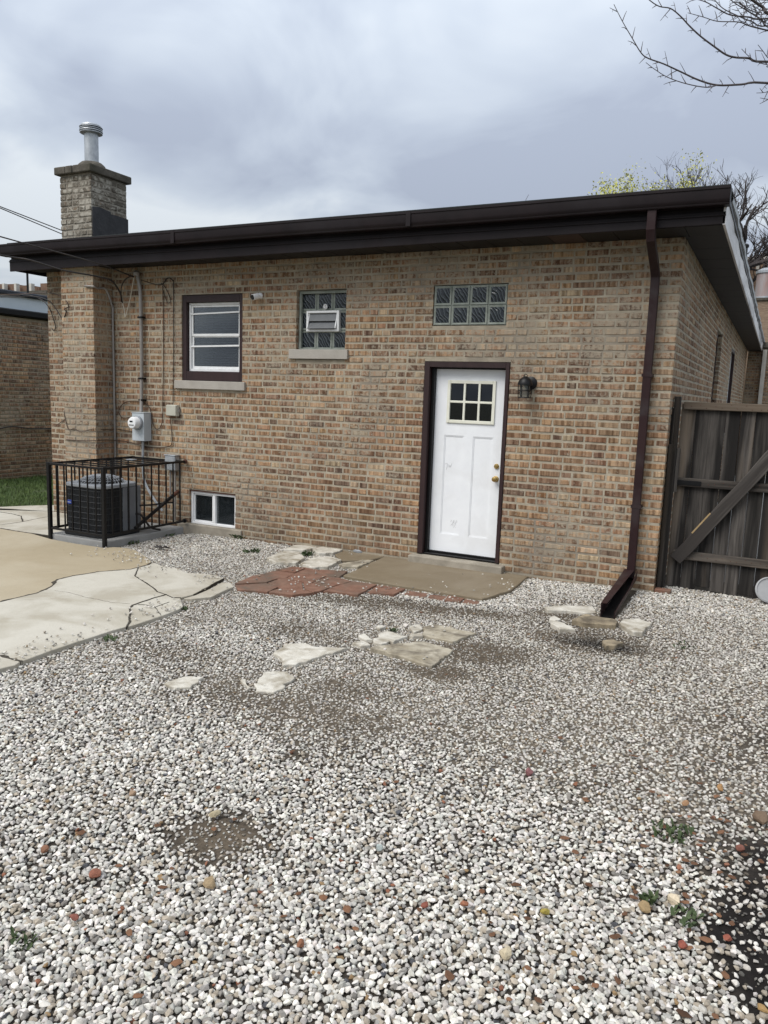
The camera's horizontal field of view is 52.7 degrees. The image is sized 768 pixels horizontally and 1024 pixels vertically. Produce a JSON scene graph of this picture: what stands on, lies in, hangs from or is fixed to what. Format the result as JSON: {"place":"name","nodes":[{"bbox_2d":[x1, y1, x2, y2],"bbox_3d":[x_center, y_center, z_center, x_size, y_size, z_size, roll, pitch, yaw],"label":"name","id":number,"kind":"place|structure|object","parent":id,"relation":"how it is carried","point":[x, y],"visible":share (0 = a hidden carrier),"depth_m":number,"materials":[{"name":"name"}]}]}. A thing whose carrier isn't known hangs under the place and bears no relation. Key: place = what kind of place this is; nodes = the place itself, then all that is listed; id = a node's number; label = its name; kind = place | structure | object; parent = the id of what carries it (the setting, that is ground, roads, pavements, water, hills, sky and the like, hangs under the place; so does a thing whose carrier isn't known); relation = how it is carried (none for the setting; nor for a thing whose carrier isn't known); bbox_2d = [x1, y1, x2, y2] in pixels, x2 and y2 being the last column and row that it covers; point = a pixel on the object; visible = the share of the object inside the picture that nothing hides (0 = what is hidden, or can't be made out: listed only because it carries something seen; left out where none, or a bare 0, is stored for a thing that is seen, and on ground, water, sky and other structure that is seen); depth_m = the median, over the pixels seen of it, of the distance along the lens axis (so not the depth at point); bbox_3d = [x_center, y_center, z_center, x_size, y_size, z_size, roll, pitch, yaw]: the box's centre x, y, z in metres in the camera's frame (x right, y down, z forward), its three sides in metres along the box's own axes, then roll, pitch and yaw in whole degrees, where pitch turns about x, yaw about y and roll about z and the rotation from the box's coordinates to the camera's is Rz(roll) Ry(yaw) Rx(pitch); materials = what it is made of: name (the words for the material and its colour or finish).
{"place":"outdoors","nodes":[
{"label":"outdoors","id":0,"kind":"place"},
{"bbox_2d":[0,283,46,295],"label":"building","id":1,"kind":"structure","parent":0,"point":[33,288],"depth_m":47.43,"materials":[{"name":"brown brick"}]},
{"bbox_2d":[0,475,53,506],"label":"lawn","id":2,"kind":"structure","parent":0,"point":[37,491],"depth_m":13.27,"materials":[{"name":"green plant"}]},
{"bbox_2d":[0,206,60,229],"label":"overhead wire","id":3,"kind":"object","parent":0,"point":[30,218],"visible":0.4,"depth_m":15.87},
{"bbox_2d":[0,208,61,233],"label":"overhead wire","id":4,"kind":"object","parent":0,"point":[30,220],"visible":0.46,"depth_m":15.90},
{"bbox_2d":[0,505,233,673],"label":"driveway","id":5,"kind":"structure","parent":0,"point":[50,587],"depth_m":7.07,"materials":[{"name":"concrete"}]},
{"bbox_2d":[235,566,478,603],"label":"paver path","id":6,"kind":"structure","parent":0,"point":[273,582],"depth_m":7.44,"materials":[{"name":"red brick"}]},
{"bbox_2d":[0,533,767,1023],"bbox_3d":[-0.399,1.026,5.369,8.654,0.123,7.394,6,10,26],"label":"gravel","id":7,"kind":"structure","parent":0,"point":[216,883],"depth_m":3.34,"materials":[{"name":"white gravel"}]},
{"bbox_2d":[8,926,37,952],"bbox_3d":[-1.205,1.424,2.590,0.097,0.026,0.119,-1,9,-17],"label":"weed","id":8,"kind":"object","parent":7,"relation":"on","point":[26,941],"visible":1,"depth_m":2.58,"materials":[{"name":"green plant"}]},
{"bbox_2d":[103,634,117,641],"bbox_3d":[-2.032,0.931,5.729,0.113,0.027,0.100,6,10,26],"label":"weed","id":9,"kind":"object","parent":7,"relation":"on","point":[105,638],"visible":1,"depth_m":5.72,"materials":[{"name":"green plant"}]},
{"bbox_2d":[46,456,187,547],"bbox_3d":[-3.277,-0.166,9.662,0.936,0.969,1.435,6,10,26],"label":"iron cage","id":10,"kind":"object","parent":7,"relation":"on","point":[112,467],"visible":0.87,"depth_m":9.24,"materials":[{"name":"black metal"}]},
{"bbox_2d":[53,522,182,547],"bbox_3d":[-3.320,0.304,9.706,0.950,0.165,1.300,6,10,26],"label":"equipment pad","id":11,"kind":"object","parent":7,"relation":"on","point":[141,536],"visible":0.39,"depth_m":9.28,"materials":[{"name":"grey concrete"}]},
{"bbox_2d":[65,474,160,538],"bbox_3d":[-3.338,-0.107,9.476,0.821,0.714,0.835,6,10,26],"label":"air conditioner","id":12,"kind":"object","parent":11,"relation":"on","point":[116,496],"visible":0.84,"depth_m":9.21,"materials":[{"name":"metal"}]},
{"bbox_2d":[139,502,171,505],"bbox_3d":[-2.867,-0.100,9.855,0.090,0.071,0.716,5,9,17],"label":"refrigerant pipe","id":13,"kind":"object","parent":12,"relation":"attached to","point":[153,504],"visible":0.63,"depth_m":9.64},
{"bbox_2d":[154,545,169,548],"bbox_3d":[-2.571,0.403,8.974,0.199,0.027,0.088,6,10,26],"label":"dark debris","id":14,"kind":"object","parent":7,"relation":"on","point":[157,546],"visible":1,"depth_m":8.96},
{"bbox_2d":[164,676,203,690],"bbox_3d":[-1.266,1.103,4.951,0.183,0.050,0.230,6,10,26],"label":"flagstone","id":15,"kind":"object","parent":7,"relation":"on","point":[187,682],"visible":0.75,"depth_m":4.91,"materials":[{"name":"white stone"}]},
{"bbox_2d":[229,534,245,538],"bbox_3d":[-1.836,0.302,9.789,0.250,0.065,0.154,3,9,6],"label":"weed","id":16,"kind":"object","parent":7,"relation":"on","point":[238,536],"visible":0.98,"depth_m":9.75,"materials":[{"name":"green plant"}]},
{"bbox_2d":[240,679,250,691],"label":"flagstone","id":17,"kind":"object","parent":7,"relation":"on","point":[243,682],"visible":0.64,"depth_m":4.95,"materials":[{"name":"white stone"}]},
{"bbox_2d":[242,547,260,552],"bbox_3d":[-1.541,0.446,9.002,0.220,0.037,0.199,-1,9,-21],"label":"weed","id":18,"kind":"object","parent":7,"relation":"on","point":[252,550],"visible":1,"depth_m":8.98,"materials":[{"name":"green plant"}]},
{"bbox_2d":[254,671,294,693],"bbox_3d":[-0.704,1.116,5.007,0.231,0.050,0.369,2,9,3],"label":"flagstone","id":19,"kind":"object","parent":7,"relation":"on","point":[274,682],"visible":0.76,"depth_m":4.99,"materials":[{"name":"white stone"}]},
{"bbox_2d":[267,551,304,565],"bbox_3d":[-1.077,0.522,8.661,0.393,0.050,0.619,4,9,13],"label":"flagstone","id":20,"kind":"object","parent":7,"relation":"on","point":[291,558],"visible":0.94,"depth_m":8.55,"materials":[{"name":"white stone"}]},
{"bbox_2d":[284,545,316,552],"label":"flagstone","id":21,"kind":"object","parent":7,"relation":"on","point":[301,548],"visible":0.63,"depth_m":9.13,"materials":[{"name":"white stone"}]},
{"bbox_2d":[301,550,314,555],"bbox_3d":[-0.893,0.476,8.918,0.191,0.046,0.184,6,10,26],"label":"weed","id":22,"kind":"object","parent":7,"relation":"on","point":[303,553],"visible":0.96,"depth_m":8.90,"materials":[{"name":"green plant"}]},
{"bbox_2d":[273,643,347,668],"bbox_3d":[-0.585,1.031,5.540,0.425,0.050,0.562,6,10,26],"label":"flagstone","id":23,"kind":"object","parent":7,"relation":"on","point":[296,655],"visible":0.77,"depth_m":5.53,"materials":[{"name":"white stone"}]},
{"bbox_2d":[301,556,340,569],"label":"flagstone","id":24,"kind":"object","parent":7,"relation":"on","point":[324,562],"visible":0.84,"depth_m":8.41,"materials":[{"name":"white stone"}]},
{"bbox_2d":[313,547,342,556],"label":"flagstone","id":25,"kind":"object","parent":7,"relation":"on","point":[323,551],"visible":0.84,"depth_m":9.01,"materials":[{"name":"white stone"}]},
{"bbox_2d":[339,560,373,568],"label":"flagstone","id":26,"kind":"object","parent":7,"relation":"on","point":[359,564],"visible":0.67,"depth_m":8.42,"materials":[{"name":"beige stone"}]},
{"bbox_2d":[335,551,383,562],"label":"paving slab","id":27,"kind":"structure","parent":7,"relation":"on","point":[345,556],"depth_m":8.81,"materials":[{"name":"stone"}]},
{"bbox_2d":[352,641,369,648],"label":"flagstone","id":28,"kind":"object","parent":7,"relation":"on","point":[360,645],"visible":0.69,"depth_m":5.77,"materials":[{"name":"white stone"}]},
{"bbox_2d":[358,634,372,642],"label":"flagstone","id":29,"kind":"object","parent":7,"relation":"on","point":[364,637],"visible":0.79,"depth_m":5.92,"materials":[{"name":"white stone"}]},
{"bbox_2d":[376,625,384,630],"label":"flagstone","id":30,"kind":"object","parent":7,"relation":"on","point":[380,627],"visible":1,"depth_m":6.21,"materials":[{"name":"white stone"}]},
{"bbox_2d":[373,637,388,645],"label":"flagstone","id":31,"kind":"object","parent":7,"relation":"on","point":[379,641],"visible":0.72,"depth_m":5.85,"materials":[{"name":"white stone"}]},
{"bbox_2d":[378,631,407,643],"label":"flagstone","id":32,"kind":"object","parent":7,"relation":"on","point":[393,638],"visible":0.65,"depth_m":5.97,"materials":[{"name":"white stone"}]},
{"bbox_2d":[370,641,452,668],"bbox_3d":[0.235,1.027,5.673,0.542,0.059,0.436,8,11,36],"label":"flagstone","id":33,"kind":"object","parent":7,"relation":"on","point":[416,653],"visible":0.75,"depth_m":5.61,"materials":[{"name":"beige stone"}]},
{"bbox_2d":[409,624,422,633],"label":"flagstone","id":34,"kind":"object","parent":7,"relation":"on","point":[416,629],"visible":0.69,"depth_m":6.20,"materials":[{"name":"white stone"}]},
{"bbox_2d":[409,633,422,639],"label":"flagstone","id":35,"kind":"object","parent":7,"relation":"on","point":[416,636],"visible":0.8,"depth_m":6.02,"materials":[{"name":"white stone"}]},
{"bbox_2d":[422,624,476,643],"bbox_3d":[0.484,0.975,6.099,0.425,0.050,0.336,6,10,26],"label":"flagstone","id":36,"kind":"object","parent":7,"relation":"on","point":[450,635],"visible":0.77,"depth_m":6.06,"materials":[{"name":"beige stone"}]},
{"bbox_2d":[549,616,560,622],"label":"flagstone","id":37,"kind":"object","parent":7,"relation":"on","point":[553,618],"visible":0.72,"depth_m":6.47,"materials":[{"name":"white stone"}]},
{"bbox_2d":[550,621,574,632],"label":"flagstone","id":38,"kind":"object","parent":7,"relation":"on","point":[559,627],"visible":0.93,"depth_m":6.27,"materials":[{"name":"white stone"}]},
{"bbox_2d":[545,605,596,614],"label":"flagstone","id":39,"kind":"object","parent":7,"relation":"on","point":[583,610],"visible":0.84,"depth_m":6.80,"materials":[{"name":"white stone"}]},
{"bbox_2d":[572,614,617,629],"bbox_3d":[1.757,0.917,6.434,0.346,0.050,0.284,6,10,26],"label":"flagstone","id":40,"kind":"object","parent":7,"relation":"on","point":[588,621],"visible":1,"depth_m":6.37,"materials":[{"name":"beige stone"}]},
{"bbox_2d":[602,640,622,650],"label":"flagstone","id":41,"kind":"object","parent":7,"relation":"on","point":[610,644],"visible":0.91,"depth_m":5.86,"materials":[{"name":"beige stone"}]},
{"bbox_2d":[619,618,651,636],"bbox_3d":[2.054,0.946,6.352,0.236,0.050,0.416,6,10,26],"label":"flagstone","id":42,"kind":"object","parent":7,"relation":"on","point":[636,627],"visible":0.98,"depth_m":6.31,"materials":[{"name":"white stone"}]},
{"bbox_2d":[637,889,658,904],"bbox_3d":[0.974,1.421,2.860,0.075,0.033,0.091,6,10,26],"label":"weed","id":43,"kind":"object","parent":7,"relation":"on","point":[646,897],"visible":0.91,"depth_m":2.86,"materials":[{"name":"green plant"}]},
{"bbox_2d":[654,587,671,593],"bbox_3d":[2.730,0.780,7.583,0.150,0.055,0.090,6,10,26],"label":"loose brick","id":44,"kind":"object","parent":7,"relation":"on","point":[662,590],"visible":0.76,"depth_m":7.55,"materials":[{"name":"red brick"}]},
{"bbox_2d":[656,408,675,587],"bbox_3d":[2.756,-0.109,7.561,0.043,1.800,0.105,6,10,26],"label":"gate post","id":45,"kind":"object","parent":7,"relation":"on","point":[665,512],"visible":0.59,"depth_m":7.52,"materials":[{"name":"brown wood"}]},
{"bbox_2d":[661,396,681,587],"bbox_3d":[2.837,-0.175,7.649,0.084,1.910,0.130,6,10,26],"label":"gate post","id":46,"kind":"object","parent":7,"relation":"on","point":[676,457],"visible":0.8,"depth_m":7.58,"materials":[{"name":"brown wood"}]},
{"bbox_2d":[666,402,767,598],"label":"wooden gate","id":47,"kind":"structure","parent":46,"relation":"attached to","point":[702,437],"depth_m":7.50,"materials":[{"name":"brown wood"}]},
{"bbox_2d":[651,817,693,843],"bbox_3d":[1.232,1.363,3.321,0.180,0.028,0.179,6,10,26],"label":"weed","id":48,"kind":"object","parent":7,"relation":"on","point":[670,830],"visible":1,"depth_m":3.32,"materials":[{"name":"green plant"}]},
{"bbox_2d":[670,903,704,927],"bbox_3d":[1.080,1.442,2.767,0.113,0.028,0.096,10,12,43],"label":"weed","id":49,"kind":"object","parent":7,"relation":"on","point":[684,919],"visible":1,"depth_m":2.77,"materials":[{"name":"green plant"}]},
{"bbox_2d":[755,577,767,602],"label":"plastic lid","id":50,"kind":"object","parent":7,"relation":"on","point":[761,589],"visible":1,"depth_m":7.32,"materials":[{"name":"white plastic"}]},
{"bbox_2d":[0,0,767,286],"label":"sky","id":51,"kind":"structure","parent":0,"point":[215,112],"materials":[{"name":"grey"}]},
{"bbox_2d":[343,556,528,601],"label":"patio","id":52,"kind":"structure","parent":0,"point":[393,571],"depth_m":7.84,"materials":[{"name":"concrete"}]},
{"bbox_2d":[680,477,765,583],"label":"gangway path","id":53,"kind":"structure","parent":0,"point":[743,536],"depth_m":11.47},
{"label":"ground","id":54,"kind":"structure","parent":0,"visible":0},
{"bbox_2d":[0,289,52,479],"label":"neighbour house","id":55,"kind":"structure","parent":54,"relation":"on","point":[25,400],"depth_m":14.99,"materials":[{"name":"brick"}]},
{"bbox_2d":[0,426,50,428],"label":"neighbour cable","id":56,"kind":"object","parent":55,"relation":"attached to","point":[24,427],"visible":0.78,"depth_m":15.04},
{"bbox_2d":[26,273,28,292],"bbox_3d":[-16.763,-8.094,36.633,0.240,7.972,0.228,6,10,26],"label":"roof pole","id":57,"kind":"object","parent":55,"relation":"on","point":[27,279],"depth_m":36.21,"materials":[{"name":"black metal"}]},
{"bbox_2d":[0,122,764,618],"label":"brick house","id":58,"kind":"structure","parent":54,"relation":"on","point":[346,382],"depth_m":8.56,"materials":[{"name":"brown brick"}]},
{"bbox_2d":[8,294,55,330],"bbox_3d":[-7.301,-3.558,13.533,0.169,1.039,7.946,-6,12,-44],"label":"overhead wire","id":59,"kind":"object","parent":58,"relation":"attached to","point":[43,301],"visible":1,"depth_m":10.92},
{"bbox_2d":[0,292,68,310],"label":"overhead wire","id":60,"kind":"object","parent":58,"relation":"attached to","point":[37,293],"visible":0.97,"depth_m":11.13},
{"bbox_2d":[8,296,66,317],"bbox_3d":[-7.077,-3.582,13.276,0.226,0.920,8.612,-6,12,-43],"label":"overhead wire","id":61,"kind":"object","parent":58,"relation":"attached to","point":[45,299],"visible":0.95,"depth_m":10.79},
{"bbox_2d":[0,254,121,301],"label":"overhead wire","id":62,"kind":"object","parent":58,"relation":"attached to","point":[65,271],"visible":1,"depth_m":9.29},
{"bbox_2d":[56,411,131,431],"bbox_3d":[-4.092,-1.276,10.536,1.448,0.342,0.367,6,10,26],"label":"wall cable","id":63,"kind":"object","parent":58,"relation":"attached to","point":[85,430],"depth_m":10.43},
{"bbox_2d":[84,285,116,473],"bbox_3d":[-3.760,-1.724,10.291,0.174,2.467,0.347,6,10,26],"label":"conduit","id":64,"kind":"object","parent":58,"relation":"attached to","point":[113,354],"visible":0.99,"depth_m":10.36,"materials":[{"name":"grey metal"}]},
{"bbox_2d":[66,418,172,447],"bbox_3d":[-3.513,-1.090,10.335,1.594,0.418,0.297,3,9,9],"label":"wall cable","id":65,"kind":"object","parent":58,"relation":"attached to","point":[130,442],"depth_m":10.29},
{"bbox_2d":[128,412,150,440],"bbox_3d":[-3.223,-1.121,10.162,0.218,0.374,0.260,6,10,26],"label":"electric meter","id":66,"kind":"object","parent":58,"relation":"attached to","point":[139,424],"visible":1,"depth_m":10.14,"materials":[{"name":"grey metal"}]},
{"bbox_2d":[133,270,145,411],"bbox_3d":[-3.194,-2.210,10.092,0.141,1.814,0.100,6,10,26],"label":"service mast","id":67,"kind":"object","parent":58,"relation":"attached to","point":[136,273],"visible":0.98,"depth_m":10.06,"materials":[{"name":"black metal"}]},
{"bbox_2d":[0,236,133,277],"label":"overhead wire","id":68,"kind":"object","parent":67,"relation":"attached to","point":[65,254],"visible":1,"depth_m":9.31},
{"bbox_2d":[122,278,133,316],"bbox_3d":[-3.313,-2.785,10.055,0.258,0.500,0.028,8,11,35],"label":"service lead","id":69,"kind":"object","parent":67,"relation":"attached to","point":[129,300],"visible":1,"depth_m":10.08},
{"bbox_2d":[118,285,163,429],"bbox_3d":[-3.197,-2.015,10.165,0.809,1.833,0.010,6,10,26],"label":"wall cable","id":70,"kind":"object","parent":58,"relation":"attached to","point":[163,373],"depth_m":10.03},
{"bbox_2d":[142,442,163,511],"bbox_3d":[-3.069,-0.465,10.241,0.396,0.899,0.051,7,10,32],"label":"conduit","id":71,"kind":"object","parent":58,"relation":"attached to","point":[149,492],"visible":0.61,"depth_m":10.28,"materials":[{"name":"metal"}]},
{"bbox_2d":[141,278,173,392],"bbox_3d":[-2.910,-2.199,9.982,0.517,1.583,0.027,6,9,22],"label":"wall cable","id":72,"kind":"object","parent":58,"relation":"attached to","point":[173,324],"depth_m":9.87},
{"bbox_2d":[164,454,179,520],"bbox_3d":[-2.770,-0.318,10.127,0.186,0.865,0.104,6,10,26],"label":"disconnect switch","id":73,"kind":"object","parent":58,"relation":"attached to","point":[170,457],"visible":0.84,"depth_m":10.07,"materials":[{"name":"metal"}]},
{"bbox_2d":[166,405,180,415],"bbox_3d":[-2.719,-1.310,9.989,0.188,0.142,0.068,6,10,26],"label":"utility box","id":74,"kind":"object","parent":58,"relation":"attached to","point":[173,410],"visible":1,"depth_m":9.96,"materials":[{"name":"beige plastic"}]},
{"bbox_2d":[183,294,242,381],"bbox_3d":[-2.076,-2.181,9.765,0.939,1.051,0.285,6,10,26],"label":"window","id":75,"kind":"structure","parent":58,"relation":"in","point":[193,370],"depth_m":9.76,"materials":[{"name":"brown paint"}]},
{"bbox_2d":[190,489,235,528],"bbox_3d":[-2.180,-0.045,9.999,0.734,0.444,0.110,6,10,26],"label":"basement window","id":76,"kind":"structure","parent":58,"relation":"in","point":[196,514],"depth_m":10.03,"materials":[{"name":"white plastic"}]},
{"bbox_2d":[251,293,262,299],"bbox_3d":[-1.508,-2.553,9.179,0.074,0.098,0.153,10,12,44],"label":"security camera","id":77,"kind":"object","parent":58,"relation":"attached to","point":[255,296],"visible":1,"depth_m":9.15,"materials":[{"name":"white plastic"}]},
{"bbox_2d":[299,290,346,349],"bbox_3d":[-0.687,-2.219,8.976,0.649,0.664,0.169,6,10,26],"label":"glass block window","id":78,"kind":"structure","parent":58,"relation":"in","point":[322,314],"depth_m":8.96,"materials":[{"name":"glass"}]},
{"bbox_2d":[429,369,505,557],"bbox_3d":[0.892,-0.521,8.396,0.798,2.016,0.112,6,10,26],"label":"door","id":79,"kind":"structure","parent":58,"relation":"in","point":[469,406],"depth_m":8.41,"materials":[{"name":"white paint"}]},
{"bbox_2d":[433,284,508,325],"bbox_3d":[0.913,-2.165,8.123,0.811,0.407,0.089,6,10,26],"label":"glass block window","id":80,"kind":"structure","parent":58,"relation":"in","point":[459,305],"depth_m":8.08,"materials":[{"name":"glass"}]},
{"bbox_2d":[518,374,536,397],"bbox_3d":[1.437,-1.270,7.807,0.162,0.243,0.203,6,10,26],"label":"wall lantern","id":81,"kind":"object","parent":58,"relation":"attached to","point":[529,383],"depth_m":7.76,"materials":[{"name":"black metal"}]},
{"bbox_2d":[711,335,717,402],"bbox_3d":[5.062,-1.946,12.072,0.060,1.676,1.060,6,10,26],"label":"side window","id":82,"kind":"structure","parent":58,"relation":"in","point":[717,335],"depth_m":12.44,"materials":[{"name":"brown paint"}]},
{"bbox_2d":[724,349,734,432],"bbox_3d":[6.880,-2.411,15.575,0.118,1.670,1.270,6,10,26],"label":"side window","id":83,"kind":"structure","parent":58,"relation":"in","point":[733,352],"depth_m":16.04,"materials":[{"name":"black glass"}]},
{"bbox_2d":[587,149,716,194],"bbox_3d":[8.251,-6.595,25.345,4.355,10.118,4.282,6,10,26],"label":"budding tree","id":84,"kind":"object","parent":54,"relation":"on","point":[620,179],"visible":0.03,"depth_m":24.94,"materials":[{"name":"green plant"}]},
{"bbox_2d":[611,0,767,103],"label":"overhanging tree","id":85,"kind":"object","parent":54,"relation":"on","point":[764,10],"visible":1,"depth_m":6.00,"materials":[{"name":"brown plant"}]},
{"bbox_2d":[639,152,767,270],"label":"bare tree","id":86,"kind":"object","parent":54,"relation":"on","point":[766,221],"visible":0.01,"depth_m":25.42,"materials":[{"name":"brown plant"}]},
{"bbox_2d":[653,158,767,282],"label":"bare tree","id":87,"kind":"object","parent":54,"relation":"on","point":[757,261],"visible":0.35,"depth_m":23.92,"materials":[{"name":"brown plant"}]},
{"bbox_2d":[735,268,767,473],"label":"building","id":88,"kind":"structure","parent":54,"relation":"on","point":[761,291],"depth_m":22.39,"materials":[{"name":"metal"}]},
{"bbox_2d":[743,342,767,476],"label":"gangway building","id":89,"kind":"structure","parent":54,"relation":"on","point":[756,387],"depth_m":21.20,"materials":[{"name":"brick"}]},
{"bbox_2d":[747,256,766,290],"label":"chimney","id":90,"kind":"object","parent":54,"relation":"on","point":[752,275],"visible":0.12,"depth_m":26.76,"materials":[{"name":"brick"}]}
]}

